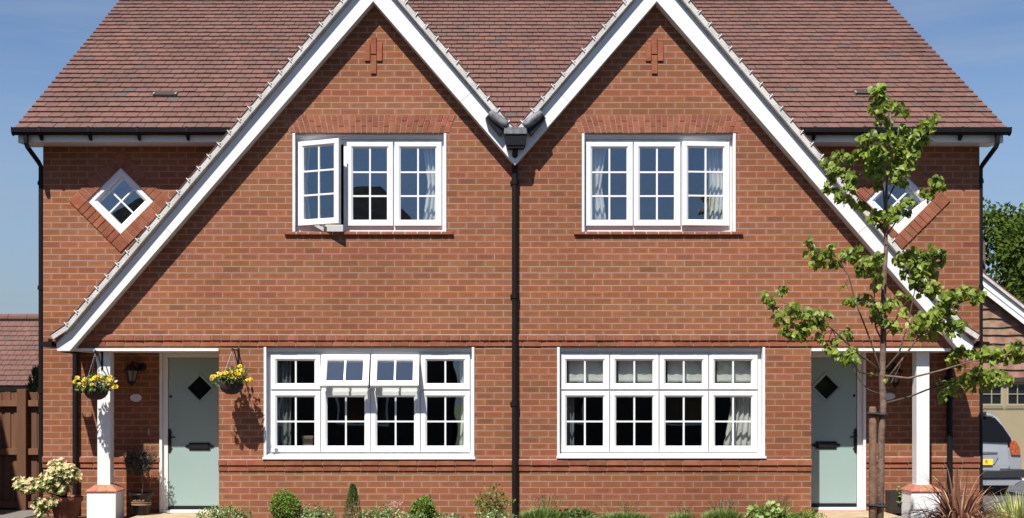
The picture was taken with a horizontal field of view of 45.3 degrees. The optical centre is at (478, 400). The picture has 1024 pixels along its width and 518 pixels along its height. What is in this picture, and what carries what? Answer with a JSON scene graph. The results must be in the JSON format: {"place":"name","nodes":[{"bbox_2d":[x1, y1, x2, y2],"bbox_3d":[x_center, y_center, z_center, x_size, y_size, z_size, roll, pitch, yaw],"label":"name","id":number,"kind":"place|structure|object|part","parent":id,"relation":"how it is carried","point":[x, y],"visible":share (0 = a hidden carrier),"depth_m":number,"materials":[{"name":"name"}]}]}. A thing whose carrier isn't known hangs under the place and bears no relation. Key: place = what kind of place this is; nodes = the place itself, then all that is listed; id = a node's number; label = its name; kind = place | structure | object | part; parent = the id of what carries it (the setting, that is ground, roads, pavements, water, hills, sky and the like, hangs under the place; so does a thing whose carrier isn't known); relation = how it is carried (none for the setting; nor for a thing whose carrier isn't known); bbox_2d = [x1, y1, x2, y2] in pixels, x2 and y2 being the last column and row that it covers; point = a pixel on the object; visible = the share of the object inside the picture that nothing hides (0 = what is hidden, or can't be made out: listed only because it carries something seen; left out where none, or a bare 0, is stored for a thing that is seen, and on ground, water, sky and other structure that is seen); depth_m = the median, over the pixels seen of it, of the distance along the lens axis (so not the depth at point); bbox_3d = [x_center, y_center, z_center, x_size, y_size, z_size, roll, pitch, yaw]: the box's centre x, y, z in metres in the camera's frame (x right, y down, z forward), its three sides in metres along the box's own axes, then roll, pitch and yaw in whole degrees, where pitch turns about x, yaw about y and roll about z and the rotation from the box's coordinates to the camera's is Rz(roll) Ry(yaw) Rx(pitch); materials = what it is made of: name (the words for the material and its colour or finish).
{"place":"outdoors","nodes":[
{"label":"outdoors","id":0,"kind":"place"},
{"bbox_2d":[0,510,35,517],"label":"gravel strip","id":1,"kind":"object","parent":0,"point":[16,513],"depth_m":16.14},
{"bbox_2d":[0,389,37,509],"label":"wooden fence","id":2,"kind":"object","parent":1,"relation":"on","point":[18,433],"visible":0.8,"depth_m":16.70,"materials":[{"name":"brown wood"}]},
{"bbox_2d":[0,314,37,392],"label":"garage block","id":3,"kind":"structure","parent":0,"point":[18,347],"depth_m":28.23,"materials":[{"name":"tile"}]},
{"bbox_2d":[131,513,214,517],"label":"porch path","id":4,"kind":"structure","parent":0,"point":[172,515],"depth_m":15.52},
{"bbox_2d":[122,446,157,514],"bbox_3d":[-4.283,1.011,15.587,0.468,0.886,0.414,0,0,0],"label":"potted tree","id":5,"kind":"object","parent":4,"relation":"on","point":[141,503],"visible":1,"depth_m":15.52,"materials":[{"name":"green plant"}]},
{"bbox_2d":[0,0,1023,313],"label":"sky","id":6,"kind":"structure","parent":0,"point":[982,41],"materials":[{"name":"blue"}]},
{"bbox_2d":[29,508,1005,517],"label":"garden soil","id":7,"kind":"structure","parent":0,"point":[984,509],"depth_m":15.85,"materials":[{"name":"brown soil"}]},
{"bbox_2d":[12,456,82,517],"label":"potted shrub","id":8,"kind":"object","parent":7,"relation":"on","point":[59,477],"visible":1,"depth_m":15.17,"materials":[{"name":"plant"}]},
{"bbox_2d":[196,504,253,517],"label":"variegated shrub","id":9,"kind":"object","parent":7,"relation":"on","point":[231,514],"visible":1,"depth_m":14.69,"materials":[{"name":"green plant"}]},
{"bbox_2d":[269,489,301,517],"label":"box ball","id":10,"kind":"object","parent":7,"relation":"on","point":[289,497],"visible":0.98,"depth_m":14.67,"materials":[{"name":"green plant"}]},
{"bbox_2d":[288,501,336,517],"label":"variegated shrub","id":11,"kind":"object","parent":7,"relation":"on","point":[306,511],"visible":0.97,"depth_m":14.73,"materials":[{"name":"green plant"}]},
{"bbox_2d":[343,483,361,517],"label":"conifer","id":12,"kind":"object","parent":7,"relation":"on","point":[352,490],"visible":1,"depth_m":14.72,"materials":[{"name":"green plant"}]},
{"bbox_2d":[355,500,403,517],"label":"variegated shrub","id":13,"kind":"object","parent":7,"relation":"on","point":[386,514],"visible":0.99,"depth_m":14.72,"materials":[{"name":"green plant"}]},
{"bbox_2d":[398,511,426,517],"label":"variegated shrub","id":14,"kind":"object","parent":7,"relation":"on","point":[414,514],"visible":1,"depth_m":14.51,"materials":[{"name":"green plant"}]},
{"bbox_2d":[409,494,436,517],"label":"box ball","id":15,"kind":"object","parent":7,"relation":"on","point":[428,511],"visible":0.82,"depth_m":14.68,"materials":[{"name":"green plant"}]},
{"bbox_2d":[432,511,468,517],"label":"variegated shrub","id":16,"kind":"object","parent":7,"relation":"on","point":[446,515],"visible":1,"depth_m":14.73,"materials":[{"name":"green plant"}]},
{"bbox_2d":[472,482,515,515],"bbox_3d":[0.183,1.236,14.784,0.544,0.536,0.247,0,0,0],"label":"leggy shrub","id":17,"kind":"object","parent":7,"relation":"on","point":[498,505],"visible":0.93,"depth_m":14.77,"materials":[{"name":"green plant"}]},
{"bbox_2d":[473,508,516,517],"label":"variegated shrub","id":18,"kind":"object","parent":7,"relation":"on","point":[492,515],"visible":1,"depth_m":14.53,"materials":[{"name":"green plant"}]},
{"bbox_2d":[518,492,569,517],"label":"lavender","id":19,"kind":"object","parent":7,"relation":"on","point":[542,512],"visible":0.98,"depth_m":14.66,"materials":[{"name":"green plant"}]},
{"bbox_2d":[559,505,599,517],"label":"leafy plant","id":20,"kind":"object","parent":7,"relation":"on","point":[576,513],"visible":0.95,"depth_m":14.70,"materials":[{"name":"green plant"}]},
{"bbox_2d":[595,500,651,517],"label":"lavender","id":21,"kind":"object","parent":7,"relation":"on","point":[624,514],"visible":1,"depth_m":14.70,"materials":[{"name":"green plant"}]},
{"bbox_2d":[667,501,698,517],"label":"lavender","id":22,"kind":"object","parent":7,"relation":"on","point":[681,515],"visible":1,"depth_m":14.73,"materials":[{"name":"green plant"}]},
{"bbox_2d":[700,498,745,517],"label":"lavender","id":23,"kind":"object","parent":7,"relation":"on","point":[727,513],"visible":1,"depth_m":14.68,"materials":[{"name":"green plant"}]},
{"bbox_2d":[743,500,796,517],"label":"leafy plant","id":24,"kind":"object","parent":7,"relation":"on","point":[763,511],"visible":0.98,"depth_m":14.70,"materials":[{"name":"green plant"}]},
{"bbox_2d":[762,493,798,517],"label":"lavender","id":25,"kind":"object","parent":7,"relation":"on","point":[787,498],"visible":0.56,"depth_m":14.93,"materials":[{"name":"green plant"}]},
{"bbox_2d":[785,507,830,517],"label":"leafy plant","id":26,"kind":"object","parent":7,"relation":"on","point":[804,514],"visible":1,"depth_m":14.58,"materials":[{"name":"green plant"}]},
{"bbox_2d":[866,407,887,517],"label":"tree stake","id":27,"kind":"object","parent":7,"relation":"on","point":[873,505],"visible":1,"depth_m":12.27,"materials":[{"name":"brown wood"}]},
{"bbox_2d":[760,83,1023,517],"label":"young tree","id":28,"kind":"object","parent":7,"relation":"on","point":[922,265],"visible":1,"depth_m":12.26,"materials":[{"name":"green plant"}]},
{"bbox_2d":[899,467,1022,517],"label":"phormium","id":29,"kind":"object","parent":7,"relation":"on","point":[964,510],"visible":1,"depth_m":14.39,"materials":[{"name":"brown plant"}]},
{"bbox_2d":[980,511,1018,517],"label":"ground cover","id":30,"kind":"object","parent":7,"relation":"on","point":[999,516],"visible":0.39,"depth_m":15.00,"materials":[{"name":"green plant"}]},
{"bbox_2d":[810,511,904,517],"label":"porch path","id":31,"kind":"structure","parent":0,"point":[849,515],"depth_m":15.33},
{"bbox_2d":[885,483,905,512],"bbox_3d":[5.394,1.246,15.659,0.300,0.385,0.323,0,0,0],"label":"planter","id":32,"kind":"object","parent":31,"relation":"on","point":[893,500],"visible":0.54,"depth_m":15.60,"materials":[{"name":"black wood"}]},
{"bbox_2d":[983,272,1023,468],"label":"timber garage","id":33,"kind":"structure","parent":0,"point":[1003,316],"depth_m":27.18,"materials":[{"name":"wood"}]},
{"bbox_2d":[983,382,1023,468],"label":"garage door","id":34,"kind":"structure","parent":33,"relation":"in","point":[1007,404],"depth_m":27.22,"materials":[{"name":"beige"}]},
{"bbox_2d":[983,480,1023,507],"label":"driveway","id":35,"kind":"structure","parent":0,"point":[1014,491],"depth_m":22.57,"materials":[{"name":"concrete"}]},
{"bbox_2d":[983,412,1023,492],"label":"parked car","id":36,"kind":"object","parent":35,"relation":"on","point":[1002,457],"visible":0.32,"depth_m":22.49,"materials":[{"name":"grey paint"}]},
{"bbox_3d":[9.143,0.532,22.644,1.265,0.485,0.342,0,0,0],"label":"rear window","id":37,"kind":"part","parent":36,"relation":"part of","materials":[{"name":"black glass"}]},
{"bbox_2d":[985,492,1023,517],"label":"ornamental grass","id":38,"kind":"object","parent":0,"point":[1016,511],"depth_m":15.40,"materials":[{"name":"green plant"}]},
{"bbox_3d":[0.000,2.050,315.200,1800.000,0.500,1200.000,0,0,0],"label":"ground","id":39,"kind":"structure","parent":0,"visible":0},
{"bbox_2d":[25,364,37,391],"bbox_3d":[-6.883,0.610,19.200,1.028,2.379,1.023,0,0,0],"label":"conifer","id":40,"kind":"object","parent":39,"relation":"on","point":[34,384],"visible":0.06,"depth_m":19.09,"materials":[{"name":"green plant"}]},
{"bbox_2d":[11,0,1011,517],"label":"semi detached house","id":41,"kind":"structure","parent":39,"relation":"on","point":[185,244],"depth_m":15.20,"materials":[{"name":"brick"}]},
{"bbox_2d":[73,350,117,399],"bbox_3d":[-4.632,-0.315,14.999,0.586,0.626,0.591,0,0,0],"label":"hanging basket","id":42,"kind":"object","parent":41,"relation":"attached to","point":[95,390],"visible":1,"depth_m":14.86,"materials":[{"name":"black metal"}]},
{"bbox_2d":[88,168,152,233],"bbox_3d":[-4.632,-2.584,15.982,0.856,0.856,0.156,0,0,0],"label":"diamond window","id":43,"kind":"structure","parent":41,"relation":"in","point":[108,188],"depth_m":15.90,"materials":[{"name":"white plastic"}]},
{"bbox_2d":[124,361,145,386],"bbox_3d":[-4.431,-0.341,15.807,0.180,0.334,0.293,0,0,30],"label":"wall lantern","id":44,"kind":"object","parent":41,"relation":"attached to","point":[131,370],"depth_m":15.74,"materials":[{"name":"black metal"}]},
{"bbox_2d":[130,394,141,401],"bbox_3d":[-4.432,-0.033,15.891,0.148,0.100,0.020,0,0,0],"label":"house plaque","id":45,"kind":"object","parent":41,"relation":"attached to","point":[135,397],"visible":1,"depth_m":15.88,"materials":[{"name":"grey"}]},
{"bbox_2d":[168,358,218,508],"bbox_3d":[-3.623,0.433,15.919,0.846,1.964,0.111,0,0,0],"label":"door","id":46,"kind":"structure","parent":41,"relation":"in","point":[193,431],"depth_m":15.93,"materials":[{"name":"paint"}]},
{"bbox_2d":[210,348,252,394],"bbox_3d":[-2.963,-0.358,14.921,0.532,0.577,0.556,0,0,0],"label":"hanging basket","id":47,"kind":"object","parent":41,"relation":"attached to","point":[228,384],"visible":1,"depth_m":14.76,"materials":[{"name":"black metal"}]},
{"bbox_2d":[278,361,291,445],"bbox_3d":[-2.448,0.048,15.401,0.210,1.282,0.063,0,0,0],"label":"curtain","id":48,"kind":"object","parent":41,"relation":"hanging from","point":[284,403],"visible":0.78,"depth_m":15.40,"materials":[{"name":"grey fabric"}]},
{"bbox_2d":[302,436,313,445],"bbox_3d":[-2.147,0.518,15.490,0.143,0.139,0.108,0,0,0],"label":"storage box","id":49,"kind":"object","parent":41,"relation":"on","point":[308,440],"visible":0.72,"depth_m":15.44,"materials":[{"name":"brown"}]},
{"bbox_2d":[306,148,309,218],"bbox_3d":[-2.190,-2.723,15.401,0.186,1.093,0.051,0,0,0],"label":"curtain","id":50,"kind":"object","parent":41,"relation":"hanging from","point":[307,168],"visible":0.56,"depth_m":15.39,"materials":[{"name":"fabric"}]},
{"bbox_2d":[284,133,452,234],"bbox_3d":[-1.354,-2.676,15.189,2.088,1.253,0.322,0,0,0],"label":"window","id":51,"kind":"structure","parent":41,"relation":"in","point":[393,143],"depth_m":15.25,"materials":[{"name":"white plastic"}]},
{"bbox_2d":[262,347,474,458],"bbox_3d":[-1.352,0.037,15.194,2.627,1.388,0.312,0,0,0],"label":"window","id":52,"kind":"structure","parent":41,"relation":"in","point":[321,389],"depth_m":15.25,"materials":[{"name":"white plastic"}]},
{"bbox_2d":[423,149,434,219],"bbox_3d":[-0.582,-2.723,15.402,0.245,1.093,0.053,0,0,0],"label":"curtain","id":53,"kind":"object","parent":41,"relation":"hanging from","point":[429,209],"visible":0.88,"depth_m":15.40,"materials":[{"name":"fabric"}]},
{"bbox_2d":[459,361,463,445],"bbox_3d":[-0.176,0.048,15.401,0.131,1.283,0.042,0,0,0],"label":"curtain","id":54,"kind":"object","parent":41,"relation":"hanging from","point":[462,406],"visible":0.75,"depth_m":15.40,"materials":[{"name":"fabric"}]},
{"bbox_2d":[567,361,573,445],"bbox_3d":[1.146,0.048,15.401,0.114,1.282,0.042,0,0,0],"label":"curtain","id":55,"kind":"object","parent":41,"relation":"hanging from","point":[570,417],"visible":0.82,"depth_m":15.40,"materials":[{"name":"grey fabric"}]},
{"bbox_2d":[568,361,602,382],"bbox_3d":[1.361,-0.381,15.376,0.479,0.329,0.027,0,0,0],"label":"roman blind","id":56,"kind":"object","parent":41,"relation":"attached to","point":[594,371],"visible":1,"depth_m":15.37,"materials":[{"name":"fabric"}]},
{"bbox_2d":[592,149,605,219],"bbox_3d":[1.493,-2.723,15.402,0.255,1.093,0.053,0,0,0],"label":"curtain","id":57,"kind":"object","parent":41,"relation":"hanging from","point":[598,205],"visible":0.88,"depth_m":15.40,"materials":[{"name":"fabric"}]},
{"bbox_2d":[617,361,651,382],"bbox_3d":[1.982,-0.381,15.376,0.478,0.329,0.027,0,0,0],"label":"roman blind","id":58,"kind":"object","parent":41,"relation":"attached to","point":[643,371],"visible":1,"depth_m":15.37,"materials":[{"name":"fabric"}]},
{"bbox_2d":[574,133,742,234],"bbox_3d":[2.228,-2.676,15.258,2.087,1.253,0.184,0,0,0],"label":"window","id":59,"kind":"structure","parent":41,"relation":"in","point":[681,225],"depth_m":15.25,"materials":[{"name":"white plastic"}]},
{"bbox_2d":[556,347,766,458],"bbox_3d":[2.264,0.031,15.252,2.594,1.376,0.195,0,0,0],"label":"window","id":60,"kind":"structure","parent":41,"relation":"in","point":[609,389],"depth_m":15.25,"materials":[{"name":"white plastic"}]},
{"bbox_2d":[667,361,700,382],"bbox_3d":[2.604,-0.381,15.376,0.480,0.329,0.027,0,0,0],"label":"roman blind","id":61,"kind":"object","parent":41,"relation":"attached to","point":[675,371],"visible":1,"depth_m":15.37,"materials":[{"name":"fabric"}]},
{"bbox_2d":[706,149,721,219],"bbox_3d":[2.973,-2.723,15.402,0.306,1.093,0.054,0,0,0],"label":"curtain","id":62,"kind":"object","parent":41,"relation":"hanging from","point":[713,204],"visible":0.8,"depth_m":15.40,"materials":[{"name":"fabric"}]},
{"bbox_2d":[717,361,749,382],"bbox_3d":[3.225,-0.381,15.376,0.477,0.329,0.027,0,0,0],"label":"roman blind","id":63,"kind":"object","parent":41,"relation":"attached to","point":[741,371],"visible":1,"depth_m":15.37,"materials":[{"name":"fabric"}]},
{"bbox_2d":[724,367,749,445],"bbox_3d":[3.285,0.048,15.402,0.459,1.283,0.063,0,0,0],"label":"curtain","id":64,"kind":"object","parent":41,"relation":"hanging from","point":[741,413],"visible":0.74,"depth_m":15.40,"materials":[{"name":"fabric"}]},
{"bbox_2d":[811,358,856,506],"bbox_3d":[4.513,0.416,15.919,0.846,1.931,0.111,0,0,0],"label":"door","id":65,"kind":"structure","parent":41,"relation":"in","point":[833,387],"depth_m":15.93,"materials":[{"name":"paint"}]},
{"bbox_2d":[886,393,894,399],"bbox_3d":[5.312,-0.053,15.892,0.170,0.092,0.018,0,0,0],"label":"house plaque","id":66,"kind":"object","parent":41,"relation":"attached to","point":[889,396],"visible":0.65,"depth_m":15.88,"materials":[{"name":"grey"}]},
{"bbox_2d":[886,362,902,387],"bbox_3d":[5.332,-0.325,15.807,0.180,0.334,0.293,0,0,-30],"label":"wall lantern","id":67,"kind":"object","parent":41,"relation":"attached to","point":[895,382],"depth_m":15.73,"materials":[{"name":"black metal"}]},
{"bbox_2d":[866,169,930,233],"bbox_3d":[5.444,-2.584,15.982,0.856,0.856,0.156,0,0,0],"label":"diamond window","id":68,"kind":"structure","parent":41,"relation":"in","point":[912,189],"depth_m":15.90,"materials":[{"name":"white plastic"}]},
{"bbox_2d":[983,197,1023,297],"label":"garden tree","id":69,"kind":"object","parent":39,"relation":"on","point":[994,248],"visible":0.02,"depth_m":38.64,"materials":[{"name":"green plant"}]},
{"bbox_2d":[983,199,1023,291],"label":"garden tree","id":70,"kind":"object","parent":39,"relation":"on","point":[988,231],"visible":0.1,"depth_m":43.90,"materials":[{"name":"green plant"}]},
{"bbox_2d":[993,219,1023,303],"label":"garden tree","id":71,"kind":"object","parent":39,"relation":"on","point":[1015,269],"visible":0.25,"depth_m":35.89,"materials":[{"name":"green plant"}]}
]}

